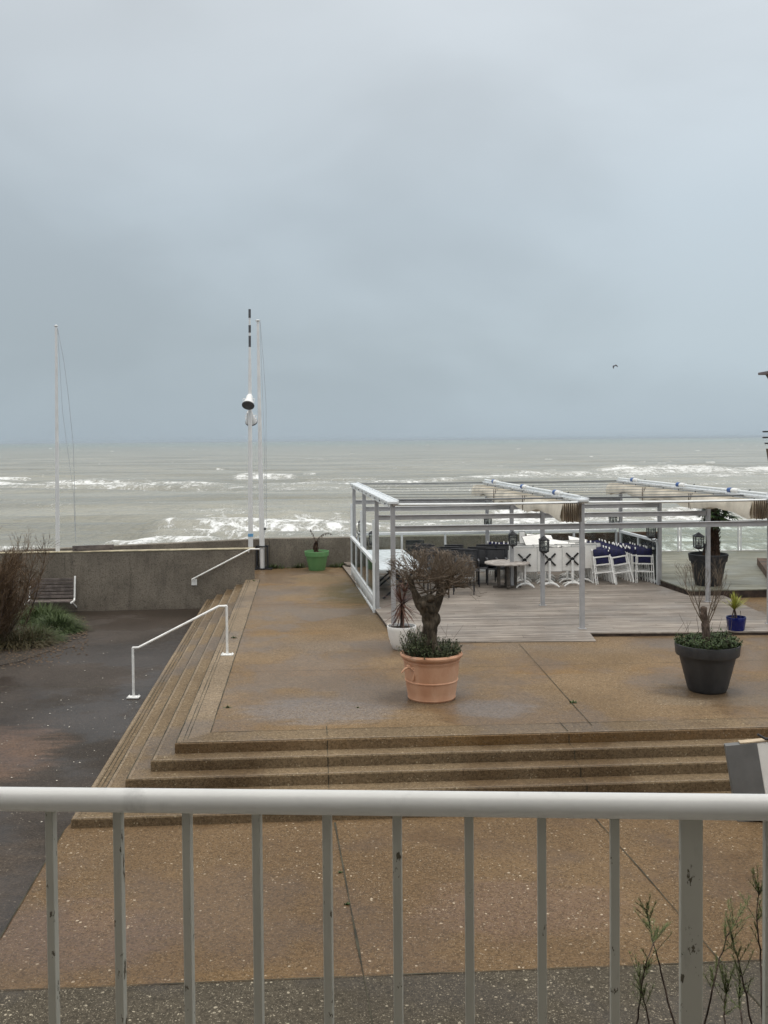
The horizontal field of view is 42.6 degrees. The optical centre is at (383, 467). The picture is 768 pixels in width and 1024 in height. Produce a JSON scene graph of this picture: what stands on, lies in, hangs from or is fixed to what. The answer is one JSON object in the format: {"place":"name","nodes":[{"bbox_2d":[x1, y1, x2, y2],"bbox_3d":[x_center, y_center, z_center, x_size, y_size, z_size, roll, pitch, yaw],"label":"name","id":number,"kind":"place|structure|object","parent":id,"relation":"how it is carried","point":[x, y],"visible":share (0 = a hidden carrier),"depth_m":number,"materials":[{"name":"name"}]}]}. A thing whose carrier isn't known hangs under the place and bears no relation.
{"place":"outdoors","nodes":[
{"label":"outdoors","id":0,"kind":"place"},
{"bbox_2d":[0,617,79,664],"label":"soil bed","id":1,"kind":"object","parent":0,"point":[3,657],"visible":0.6,"depth_m":21.81,"materials":[{"name":"soil"}]},
{"bbox_2d":[0,525,59,642],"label":"tamarisk shrub","id":2,"kind":"object","parent":1,"relation":"on","point":[9,608],"visible":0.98,"depth_m":22.19,"materials":[{"name":"brown plant"}]},
{"bbox_2d":[0,618,62,652],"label":"grass clump","id":3,"kind":"object","parent":1,"relation":"on","point":[18,641],"visible":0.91,"depth_m":22.35,"materials":[{"name":"plant"}]},
{"bbox_2d":[12,622,68,645],"bbox_3d":[-8.109,3.897,22.990,1.740,0.674,1.573,0,2,0],"label":"grass clump","id":4,"kind":"object","parent":1,"relation":"on","point":[49,636],"visible":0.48,"depth_m":22.93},
{"bbox_2d":[1,614,87,668],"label":"leaf litter","id":5,"kind":"object","parent":1,"relation":"on","point":[83,633],"visible":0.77,"depth_m":21.87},
{"bbox_2d":[15,600,74,625],"bbox_3d":[-8.912,3.824,25.517,1.944,0.900,1.749,0,2,0],"label":"grass clump","id":6,"kind":"object","parent":1,"relation":"on","point":[37,612],"visible":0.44,"depth_m":25.41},
{"bbox_2d":[29,607,93,634],"bbox_3d":[-7.965,3.864,24.179,1.751,0.891,1.566,0,2,0],"label":"grass clump","id":7,"kind":"object","parent":1,"relation":"on","point":[63,624],"visible":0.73,"depth_m":24.07,"materials":[{"name":"plant"}]},
{"bbox_2d":[54,325,75,550],"bbox_3d":[-8.874,-0.366,27.298,0.576,7.156,0.124,0,2,0],"label":"flag mast","id":8,"kind":"object","parent":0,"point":[57,521],"visible":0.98,"depth_m":27.27,"materials":[{"name":"metal"}]},
{"bbox_2d":[0,608,200,934],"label":"path","id":9,"kind":"structure","parent":0,"point":[95,693],"depth_m":16.86,"materials":[{"name":"asphalt"}]},
{"bbox_2d":[26,576,76,607],"bbox_3d":[-9.099,3.456,26.887,1.255,0.901,0.637,-1,2,-5],"label":"bench","id":10,"kind":"object","parent":9,"relation":"on","point":[60,588],"depth_m":27.03,"materials":[{"name":"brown wood"}]},
{"bbox_2d":[0,547,254,612],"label":"garden wall","id":11,"kind":"structure","parent":9,"relation":"on","point":[139,579],"depth_m":27.41,"materials":[{"name":"concrete"}]},
{"bbox_2d":[191,548,259,584],"bbox_3d":[-4.434,2.784,27.553,1.908,1.015,0.112,-1,2,-5],"label":"handrail","id":12,"kind":"object","parent":11,"relation":"attached to","point":[193,581],"visible":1,"depth_m":27.52,"materials":[{"name":"metal"}]},
{"bbox_2d":[0,538,269,567],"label":"sea wall","id":13,"kind":"structure","parent":9,"relation":"on","point":[238,543],"depth_m":29.26,"materials":[{"name":"concrete"}]},
{"bbox_2d":[126,605,233,698],"bbox_3d":[-3.678,3.318,17.791,1.909,1.611,0.176,-1,2,-10],"label":"handrail","id":14,"kind":"object","parent":9,"relation":"on","point":[133,696],"visible":1,"depth_m":17.75,"materials":[{"name":"metal"}]},
{"bbox_2d":[71,585,757,828],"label":"steps","id":15,"kind":"structure","parent":9,"relation":"on","point":[147,766],"depth_m":12.53,"materials":[{"name":"concrete"}]},
{"bbox_2d":[72,579,767,818],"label":"kerb","id":16,"kind":"structure","parent":15,"relation":"on","point":[205,718],"depth_m":14.42,"materials":[{"name":"concrete"}]},
{"bbox_2d":[0,960,761,1023],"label":"gravel path","id":17,"kind":"structure","parent":0,"point":[578,995],"depth_m":7.97,"materials":[{"name":"gravel"}]},
{"bbox_2d":[629,894,675,1023],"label":"tamarisk seedling","id":18,"kind":"object","parent":17,"relation":"on","point":[646,967],"visible":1,"depth_m":5.08,"materials":[{"name":"green plant"}]},
{"bbox_2d":[703,892,756,1023],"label":"tamarisk seedling","id":19,"kind":"object","parent":17,"relation":"on","point":[741,990],"visible":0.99,"depth_m":4.84,"materials":[{"name":"green plant"}]},
{"bbox_2d":[738,865,762,1017],"bbox_3d":[1.816,3.135,4.752,0.172,2.517,0.245,0,2,0],"label":"tamarisk seedling","id":20,"kind":"object","parent":17,"relation":"on","point":[756,885],"visible":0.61,"depth_m":4.74,"materials":[{"name":"green plant"}]},
{"bbox_2d":[0,817,762,990],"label":"forecourt","id":21,"kind":"structure","parent":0,"point":[505,885],"depth_m":9.73,"materials":[{"name":"concrete"}]},
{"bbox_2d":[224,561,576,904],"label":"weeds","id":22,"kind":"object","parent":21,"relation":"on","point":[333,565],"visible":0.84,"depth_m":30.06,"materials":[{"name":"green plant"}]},
{"bbox_2d":[724,733,767,821],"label":"tipped cabinet","id":23,"kind":"object","parent":21,"relation":"on","point":[747,763],"visible":0.79,"depth_m":11.64,"materials":[{"name":"metal"}]},
{"bbox_2d":[0,437,767,550],"bbox_3d":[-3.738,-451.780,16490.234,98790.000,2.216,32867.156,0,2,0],"label":"sea","id":24,"kind":"structure","parent":0,"point":[125,493],"depth_m":211.94,"materials":[{"name":"liquid"}]},
{"bbox_2d":[0,0,767,442],"label":"sky","id":25,"kind":"structure","parent":0,"point":[436,219],"materials":[{"name":"grey"}]},
{"bbox_2d":[175,567,767,753],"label":"terrace","id":26,"kind":"structure","parent":0,"point":[317,690],"depth_m":15.67,"materials":[{"name":"concrete"}]},
{"bbox_2d":[242,309,257,546],"bbox_3d":[-3.888,-0.720,28.600,0.374,7.708,0.872,0,2,0],"label":"lamp mast","id":27,"kind":"object","parent":26,"relation":"on","point":[250,418],"visible":0.98,"depth_m":28.55,"materials":[{"name":"grey metal"}]},
{"bbox_2d":[255,320,272,569],"bbox_3d":[-3.723,-0.678,29.795,0.620,7.554,0.305,0,2,0],"label":"flag mast","id":28,"kind":"object","parent":26,"relation":"on","point":[262,545],"visible":0.95,"depth_m":29.77,"materials":[{"name":"metal"}]},
{"bbox_2d":[304,549,328,570],"bbox_3d":[-2.020,2.802,29.625,0.740,0.578,0.740,0,2,0],"label":"green pot","id":29,"kind":"object","parent":26,"relation":"on","point":[316,561],"visible":0.98,"depth_m":29.38,"materials":[{"name":"plastic"}]},
{"bbox_2d":[310,529,330,551],"bbox_3d":[-1.892,2.229,29.617,0.687,0.761,0.362,0,2,0],"label":"dead palm","id":30,"kind":"object","parent":29,"relation":"on","point":[315,547],"visible":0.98,"depth_m":29.57,"materials":[{"name":"brown plant"}]},
{"bbox_2d":[350,504,375,612],"bbox_3d":[-0.572,2.167,25.020,0.090,2.120,5.711,-1,2,-7],"label":"glass windbreak","id":31,"kind":"object","parent":26,"relation":"on","point":[363,561],"visible":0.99,"depth_m":24.41,"materials":[{"name":"paint"}]},
{"bbox_2d":[0,580,761,1023],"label":"paving joints","id":32,"kind":"object","parent":26,"relation":"on","point":[328,784],"visible":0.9,"depth_m":12.96,"materials":[{"name":"concrete"}]},
{"bbox_2d":[387,623,415,649],"bbox_3d":[0.331,3.168,18.363,0.550,0.435,0.550,0,2,0],"label":"white pot","id":33,"kind":"object","parent":26,"relation":"on","point":[394,633],"visible":0.67,"depth_m":18.17,"materials":[{"name":"ceramic"}]},
{"bbox_2d":[381,577,419,627],"bbox_3d":[0.353,2.587,18.356,0.940,1.053,0.956,0,2,0],"label":"cordyline","id":34,"kind":"object","parent":33,"relation":"in","point":[401,614],"visible":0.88,"depth_m":18.31,"materials":[{"name":"brown plant"}]},
{"bbox_2d":[270,533,546,567],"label":"sea wall","id":35,"kind":"structure","parent":26,"relation":"on","point":[288,552],"depth_m":30.30,"materials":[{"name":"concrete"}]},
{"bbox_2d":[400,648,462,703],"bbox_3d":[0.717,3.131,14.860,0.944,0.700,0.944,0,2,0],"label":"terracotta pot","id":36,"kind":"object","parent":26,"relation":"on","point":[431,680],"visible":0.74,"depth_m":14.52,"materials":[{"name":"ceramic"}]},
{"bbox_2d":[397,624,462,659],"bbox_3d":[0.672,2.643,14.876,1.015,0.506,1.060,-1,2,-26],"label":"rosemary bush","id":37,"kind":"object","parent":36,"relation":"in","point":[412,648],"visible":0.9,"depth_m":14.67,"materials":[{"name":"green plant"}]},
{"bbox_2d":[383,543,486,657],"bbox_3d":[0.761,2.049,14.729,1.562,1.728,1.543,0,2,0],"label":"olive tree","id":38,"kind":"object","parent":36,"relation":"on","point":[428,606],"visible":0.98,"depth_m":14.74,"materials":[{"name":"brown plant"}]},
{"bbox_2d":[180,718,767,742],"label":"kerb","id":39,"kind":"structure","parent":26,"relation":"on","point":[450,730],"depth_m":13.21,"materials":[{"name":"concrete"}]},
{"bbox_2d":[416,633,595,642],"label":"wooden ramp","id":40,"kind":"structure","parent":26,"relation":"on","point":[522,637],"depth_m":19.05,"materials":[{"name":"wood"}]},
{"bbox_2d":[343,568,767,636],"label":"deck base","id":41,"kind":"object","parent":26,"relation":"on","point":[659,634],"visible":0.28,"depth_m":19.35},
{"bbox_2d":[342,565,767,633],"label":"deck","id":42,"kind":"structure","parent":41,"relation":"on","point":[623,606],"depth_m":21.93,"materials":[{"name":"wood"}]},
{"bbox_2d":[367,549,412,581],"bbox_3d":[0.080,2.716,26.583,1.155,0.756,2.130,-1,2,-7],"label":"long table","id":43,"kind":"object","parent":42,"relation":"on","point":[384,554],"visible":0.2,"depth_m":26.44,"materials":[{"name":"metal"}]},
{"bbox_2d":[379,558,416,598],"bbox_3d":[0.335,2.772,24.489,1.155,0.756,2.050,-1,2,-7],"label":"long table","id":44,"kind":"object","parent":42,"relation":"on","point":[383,566],"visible":0.3,"depth_m":24.30,"materials":[{"name":"metal"}]},
{"bbox_2d":[405,540,423,572],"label":"armchair","id":45,"kind":"object","parent":42,"relation":"on","point":[410,542],"visible":0.29,"depth_m":28.52,"materials":[{"name":"black plastic"}]},
{"bbox_2d":[415,545,434,571],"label":"armchair","id":46,"kind":"object","parent":42,"relation":"on","point":[419,546],"visible":0.11,"depth_m":27.23,"materials":[{"name":"grey metal"}]},
{"bbox_2d":[419,547,439,581],"bbox_3d":[1.220,2.622,26.375,0.545,0.912,0.607,0,2,6],"label":"armchair","id":47,"kind":"object","parent":42,"relation":"on","point":[427,548],"visible":0.16,"depth_m":26.63,"materials":[{"name":"grey metal"}]},
{"bbox_2d":[423,551,442,588],"bbox_3d":[1.271,2.649,25.376,0.545,0.912,0.608,0,2,1],"label":"armchair","id":48,"kind":"object","parent":42,"relation":"on","point":[429,557],"visible":0.06,"depth_m":25.62,"materials":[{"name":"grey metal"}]},
{"bbox_2d":[440,546,458,582],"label":"armchair","id":49,"kind":"object","parent":42,"relation":"on","point":[445,548],"visible":0.06,"depth_m":26.74,"materials":[{"name":"grey metal"}]},
{"bbox_2d":[444,544,464,579],"bbox_3d":[1.932,2.599,26.975,0.545,0.912,0.608,0,2,1],"label":"armchair","id":50,"kind":"object","parent":42,"relation":"on","point":[457,545],"visible":0.12,"depth_m":27.24,"materials":[{"name":"grey metal"}]},
{"bbox_2d":[450,548,470,584],"bbox_3d":[2.015,2.626,25.976,0.545,0.912,0.608,0,2,4],"label":"armchair","id":51,"kind":"object","parent":42,"relation":"on","point":[453,549],"visible":0.12,"depth_m":26.24,"materials":[{"name":"grey metal"}]},
{"bbox_2d":[453,555,474,594],"bbox_3d":[1.981,2.670,24.426,0.545,0.912,0.607,0,2,6],"label":"armchair","id":52,"kind":"object","parent":42,"relation":"on","point":[472,557],"visible":0.19,"depth_m":24.64,"materials":[{"name":"fabric"}]},
{"bbox_2d":[458,550,479,586],"bbox_3d":[2.214,2.633,25.676,0.545,0.912,0.608,0,2,2],"label":"armchair","id":53,"kind":"object","parent":42,"relation":"on","point":[473,552],"visible":0.43,"depth_m":25.91,"materials":[{"name":"grey metal"}]},
{"bbox_2d":[467,547,486,582],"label":"armchair","id":54,"kind":"object","parent":42,"relation":"on","point":[472,548],"visible":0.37,"depth_m":26.61,"materials":[{"name":"grey metal"}]},
{"bbox_2d":[476,544,494,572],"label":"armchair","id":55,"kind":"object","parent":42,"relation":"on","point":[486,545],"visible":0.09,"depth_m":27.23,"materials":[{"name":"grey metal"}]},
{"bbox_2d":[357,529,616,572],"bbox_3d":[3.003,2.468,28.316,7.552,1.275,0.090,-1,2,-4],"label":"glass windbreak","id":56,"kind":"object","parent":42,"relation":"on","point":[494,532],"visible":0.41,"depth_m":28.24,"materials":[{"name":"paint"}]},
{"bbox_2d":[476,548,497,584],"bbox_3d":[2.727,2.618,26.076,0.545,0.912,0.608,0,2,0],"label":"armchair","id":57,"kind":"object","parent":42,"relation":"on","point":[481,555],"visible":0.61,"depth_m":26.28,"materials":[{"name":"wicker"}]},
{"bbox_2d":[486,548,507,584],"bbox_3d":[2.968,2.618,25.976,0.545,0.912,0.608,0,2,2],"label":"armchair","id":58,"kind":"object","parent":42,"relation":"on","point":[493,553],"visible":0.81,"depth_m":26.20,"materials":[{"name":"grey metal"}]},
{"bbox_2d":[496,544,508,576],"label":"armchair","id":59,"kind":"object","parent":42,"relation":"on","point":[506,546],"visible":0.08,"depth_m":27.23,"materials":[{"name":"grey metal"}]},
{"bbox_2d":[485,559,529,587],"bbox_3d":[3.163,2.761,25.288,1.150,0.655,1.144,0,2,0],"label":"round table","id":60,"kind":"object","parent":42,"relation":"on","point":[507,564],"visible":0.98,"depth_m":25.20,"materials":[{"name":"grey wood"}]},
{"bbox_2d":[509,545,533,582],"bbox_3d":[3.629,2.570,25.973,0.662,1.020,0.351,0,2,2],"label":"tilted table","id":61,"kind":"object","parent":42,"relation":"on","point":[521,573],"visible":0.26,"depth_m":26.00,"materials":[{"name":"white paint"}]},
{"bbox_2d":[514,548,536,587],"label":"tilted table","id":62,"kind":"object","parent":42,"relation":"on","point":[526,554],"visible":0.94,"depth_m":25.41,"materials":[{"name":"white laminate"}]},
{"bbox_2d":[534,545,556,583],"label":"tilted table","id":63,"kind":"object","parent":42,"relation":"on","point":[546,579],"visible":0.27,"depth_m":26.10,"materials":[{"name":"white paint"}]},
{"bbox_2d":[522,534,549,547],"bbox_3d":[4.068,2.015,26.267,0.632,0.026,0.632,-7,38,-8],"label":"table top","id":64,"kind":"object","parent":63,"relation":"on","point":[530,540],"visible":0.33,"depth_m":26.36,"materials":[{"name":"white laminate"}]},
{"bbox_2d":[536,547,561,586],"bbox_3d":[4.276,2.580,25.423,0.662,1.020,0.351,0,2,2],"label":"tilted table","id":65,"kind":"object","parent":42,"relation":"on","point":[553,559],"visible":0.85,"depth_m":25.46,"materials":[{"name":"white paint"}]},
{"bbox_2d":[350,477,767,628],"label":"pergola","id":66,"kind":"object","parent":42,"relation":"on","point":[486,504],"visible":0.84,"depth_m":22.33,"materials":[{"name":"grey metal"}]},
{"bbox_2d":[508,531,516,548],"bbox_3d":[3.285,1.859,25.126,0.218,0.463,0.261,0,2,0],"label":"post lantern","id":67,"kind":"object","parent":66,"relation":"attached to","point":[513,543],"visible":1,"depth_m":25.05,"materials":[{"name":"metal"}]},
{"bbox_2d":[471,485,581,522],"bbox_3d":[3.194,0.800,23.788,0.429,0.401,8.555,-1,2,-7],"label":"folded awning","id":68,"kind":"object","parent":66,"relation":"attached to","point":[568,512],"visible":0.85,"depth_m":21.32,"materials":[{"name":"fabric"}]},
{"bbox_2d":[538,536,549,555],"bbox_3d":[3.625,1.784,22.323,0.218,0.463,0.261,0,2,0],"label":"post lantern","id":69,"kind":"object","parent":66,"relation":"attached to","point":[543,550],"visible":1,"depth_m":22.25,"materials":[{"name":"metal"}]},
{"bbox_2d":[646,528,656,540],"bbox_3d":[6.978,1.694,25.639,0.261,0.463,0.218,0,2,0],"label":"post lantern","id":70,"kind":"object","parent":66,"relation":"attached to","point":[651,536],"visible":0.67,"depth_m":25.62,"materials":[{"name":"metal"}]},
{"bbox_2d":[606,483,767,519],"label":"folded awning","id":71,"kind":"object","parent":66,"relation":"attached to","point":[756,510],"visible":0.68,"depth_m":22.20,"materials":[{"name":"fabric"}]},
{"bbox_2d":[692,532,704,551],"bbox_3d":[7.318,1.739,22.839,0.261,0.463,0.218,0,2,0],"label":"post lantern","id":72,"kind":"object","parent":66,"relation":"attached to","point":[698,546],"visible":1,"depth_m":22.79,"materials":[{"name":"metal"}]},
{"bbox_2d":[554,544,578,582],"bbox_3d":[4.871,2.554,26.173,0.662,1.020,0.351,0,2,2],"label":"tilted table","id":73,"kind":"object","parent":42,"relation":"on","point":[567,572],"visible":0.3,"depth_m":26.20,"materials":[{"name":"white paint"}]},
{"bbox_2d":[558,542,578,578],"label":"tilted table","id":74,"kind":"object","parent":42,"relation":"on","point":[563,576],"visible":0.14,"depth_m":26.70,"materials":[{"name":"white paint"}]},
{"bbox_3d":[5.015,2.088,26.470,0.632,0.024,0.632,6,10,-5],"label":"table top","id":75,"kind":"object","parent":74,"relation":"on","visible":0},
{"bbox_2d":[545,538,568,546],"bbox_3d":[4.597,2.051,26.368,0.712,0.025,0.632,9,17,6],"label":"table top","id":76,"kind":"object","parent":75,"relation":"on","point":[552,541],"visible":0.3,"depth_m":26.49,"materials":[{"name":"white laminate"}]},
{"bbox_2d":[559,540,578,577],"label":"tilted table","id":77,"kind":"object","parent":42,"relation":"on","point":[562,574],"visible":0.2,"depth_m":27.20,"materials":[{"name":"white paint"}]},
{"bbox_2d":[562,547,578,586],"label":"tilted table","id":78,"kind":"object","parent":42,"relation":"on","point":[570,558],"visible":0.82,"depth_m":25.56,"materials":[{"name":"white paint"}]},
{"bbox_2d":[571,545,596,582],"bbox_3d":[5.287,2.553,26.093,0.662,1.020,0.351,0,2,4],"label":"tilted table","id":79,"kind":"object","parent":42,"relation":"on","point":[588,554],"visible":0.45,"depth_m":26.01,"materials":[{"name":"white paint"}]},
{"bbox_2d":[575,543,599,579],"bbox_3d":[5.502,2.537,26.592,0.662,1.020,0.351,0,2,4],"label":"tilted table","id":80,"kind":"object","parent":42,"relation":"on","point":[597,544],"visible":0.09,"depth_m":26.51,"materials":[{"name":"white paint"}]},
{"bbox_2d":[590,545,608,582],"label":"folding chair","id":81,"kind":"object","parent":42,"relation":"on","point":[591,577],"visible":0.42,"depth_m":26.12,"materials":[{"name":"white paint"}]},
{"bbox_2d":[545,531,656,544],"bbox_3d":[6.471,2.476,29.077,3.559,1.100,0.060,-1,2,-6],"label":"timber screen","id":82,"kind":"object","parent":42,"relation":"on","point":[607,537],"visible":0.04,"depth_m":29.02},
{"bbox_2d":[590,546,611,582],"bbox_3d":[5.704,2.580,25.988,0.496,0.926,0.329,-9,0,10],"label":"folding chair","id":83,"kind":"object","parent":42,"relation":"on","point":[602,570],"visible":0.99,"depth_m":25.93,"materials":[{"name":"white paint"}]},
{"bbox_2d":[591,547,614,584],"bbox_3d":[5.730,2.584,25.766,0.496,0.926,0.329,-7,0,10],"label":"folding chair","id":84,"kind":"object","parent":42,"relation":"on","point":[601,556],"visible":1,"depth_m":25.77,"materials":[{"name":"white paint"}]},
{"bbox_2d":[603,545,627,582],"bbox_3d":[6.151,2.565,26.177,0.496,0.926,0.329,-8,2,-1],"label":"folding chair","id":85,"kind":"object","parent":42,"relation":"on","point":[616,569],"visible":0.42,"depth_m":26.13,"materials":[{"name":"white paint"}]},
{"bbox_2d":[609,546,629,583],"bbox_3d":[6.152,2.574,25.965,0.496,0.926,0.329,-10,2,-1],"label":"folding chair","id":86,"kind":"object","parent":42,"relation":"on","point":[625,569],"visible":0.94,"depth_m":25.93,"materials":[{"name":"white paint"}]},
{"bbox_2d":[608,546,633,584],"bbox_3d":[6.191,2.578,25.757,0.496,0.926,0.329,-9,2,-1],"label":"folding chair","id":87,"kind":"object","parent":42,"relation":"on","point":[618,557],"visible":1,"depth_m":25.76,"materials":[{"name":"white paint"}]},
{"bbox_2d":[623,544,641,578],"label":"folding chair","id":88,"kind":"object","parent":42,"relation":"on","point":[626,557],"visible":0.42,"depth_m":26.63,"materials":[{"name":"white paint"}]},
{"bbox_2d":[626,545,644,580],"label":"folding chair","id":89,"kind":"object","parent":42,"relation":"on","point":[630,561],"visible":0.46,"depth_m":26.45,"materials":[{"name":"white paint"}]},
{"bbox_2d":[628,546,648,580],"bbox_3d":[6.786,2.572,26.298,0.496,0.926,0.329,-1,1,6],"label":"folding chair","id":90,"kind":"object","parent":42,"relation":"on","point":[638,569],"visible":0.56,"depth_m":26.27,"materials":[{"name":"white paint"}]},
{"bbox_2d":[629,546,650,582],"bbox_3d":[6.789,2.577,26.128,0.496,0.926,0.329,-2,2,0],"label":"folding chair","id":91,"kind":"object","parent":42,"relation":"on","point":[633,555],"visible":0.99,"depth_m":26.11,"materials":[{"name":"white paint"}]},
{"bbox_2d":[635,547,654,583],"bbox_3d":[6.868,2.581,25.957,0.496,0.926,0.329,0,2,10],"label":"folding chair","id":92,"kind":"object","parent":42,"relation":"on","point":[644,555],"visible":1,"depth_m":25.96,"materials":[{"name":"white paint"}]},
{"bbox_2d":[726,615,745,630],"bbox_3d":[6.971,3.127,19.496,0.386,0.345,0.386,0,2,0],"label":"blue pot","id":93,"kind":"object","parent":42,"relation":"on","point":[738,622],"visible":0.88,"depth_m":19.35,"materials":[{"name":"ceramic"}]},
{"bbox_2d":[721,591,744,617],"bbox_3d":[6.925,2.731,19.527,0.714,0.580,0.580,0,2,0],"label":"yucca","id":94,"kind":"object","parent":93,"relation":"on","point":[735,603],"visible":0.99,"depth_m":19.48,"materials":[{"name":"green plant"}]},
{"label":"tilted table","id":95,"kind":"object","parent":42,"relation":"on","visible":0},
{"bbox_2d":[519,531,524,542],"bbox_3d":[3.783,2.011,26.967,0.172,0.512,0.025,1,-9,-10],"label":"table top","id":96,"kind":"object","parent":95,"relation":"on","point":[521,533],"visible":0.48,"depth_m":26.97,"materials":[{"name":"white laminate"}]},
{"bbox_2d":[620,530,657,584],"bbox_3d":[7.001,2.480,27.081,0.090,1.255,2.729,-1,2,-7],"label":"glass windbreak","id":97,"kind":"object","parent":26,"relation":"on","point":[633,538],"visible":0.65,"depth_m":26.73,"materials":[{"name":"paint"}]},
{"bbox_2d":[624,573,766,597],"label":"deck base","id":98,"kind":"object","parent":26,"relation":"on","point":[752,593],"visible":0.2,"depth_m":23.89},
{"bbox_2d":[655,550,766,590],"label":"deck","id":99,"kind":"structure","parent":98,"relation":"on","point":[743,572],"depth_m":27.05,"materials":[{"name":"wood"}]},
{"bbox_2d":[587,519,766,550],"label":"glass balustrade","id":100,"kind":"object","parent":99,"relation":"on","point":[681,530],"visible":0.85,"depth_m":31.77,"materials":[{"name":"paint"}]},
{"bbox_2d":[688,551,728,586],"bbox_3d":[8.107,2.549,24.624,0.970,0.785,0.970,0,2,0],"label":"palm planter","id":101,"kind":"object","parent":99,"relation":"on","point":[698,557],"visible":0.66,"depth_m":24.33,"materials":[{"name":"black plastic"}]},
{"bbox_2d":[696,508,742,555],"bbox_3d":[8.368,1.447,24.614,1.263,1.649,1.113,0,2,0],"label":"fan palm","id":102,"kind":"object","parent":101,"relation":"in","point":[717,514],"visible":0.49,"depth_m":24.50,"materials":[{"name":"green plant"}]},
{"bbox_2d":[757,558,766,577],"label":"timber beam","id":103,"kind":"structure","parent":99,"relation":"on","point":[762,564],"depth_m":27.14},
{"bbox_2d":[674,640,740,694],"bbox_3d":[4.980,3.071,15.164,0.976,0.732,0.976,0,2,0],"label":"planter","id":104,"kind":"object","parent":26,"relation":"on","point":[707,671],"visible":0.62,"depth_m":14.84,"materials":[{"name":"grey plastic"}]},
{"bbox_2d":[674,558,729,642],"bbox_3d":[4.897,2.089,15.169,0.911,1.466,0.900,0,2,0],"label":"pruned tree","id":105,"kind":"object","parent":104,"relation":"on","point":[704,618],"visible":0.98,"depth_m":15.11,"materials":[{"name":"brown plant"}]},
{"bbox_2d":[673,615,743,649],"bbox_3d":[4.980,2.560,15.147,1.022,0.475,1.039,0,2,0],"label":"herb bush","id":106,"kind":"object","parent":104,"relation":"in","point":[718,641],"visible":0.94,"depth_m":15.04,"materials":[{"name":"green plant"}]},
{"bbox_2d":[758,371,767,458],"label":"seafront building","id":107,"kind":"structure","parent":0,"point":[763,373],"depth_m":26.84,"materials":[{"name":"grey metal"}]},
{"bbox_3d":[-0.018,-2.177,-2.637,20.000,13.700,9.550,0,2,0],"label":"apartment building","id":108,"kind":"object","parent":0,"visible":0},
{"bbox_2d":[0,787,767,1023],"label":"balcony railing","id":109,"kind":"object","parent":108,"relation":"attached to","point":[690,812],"visible":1,"depth_m":1.96,"materials":[{"name":"metal"}]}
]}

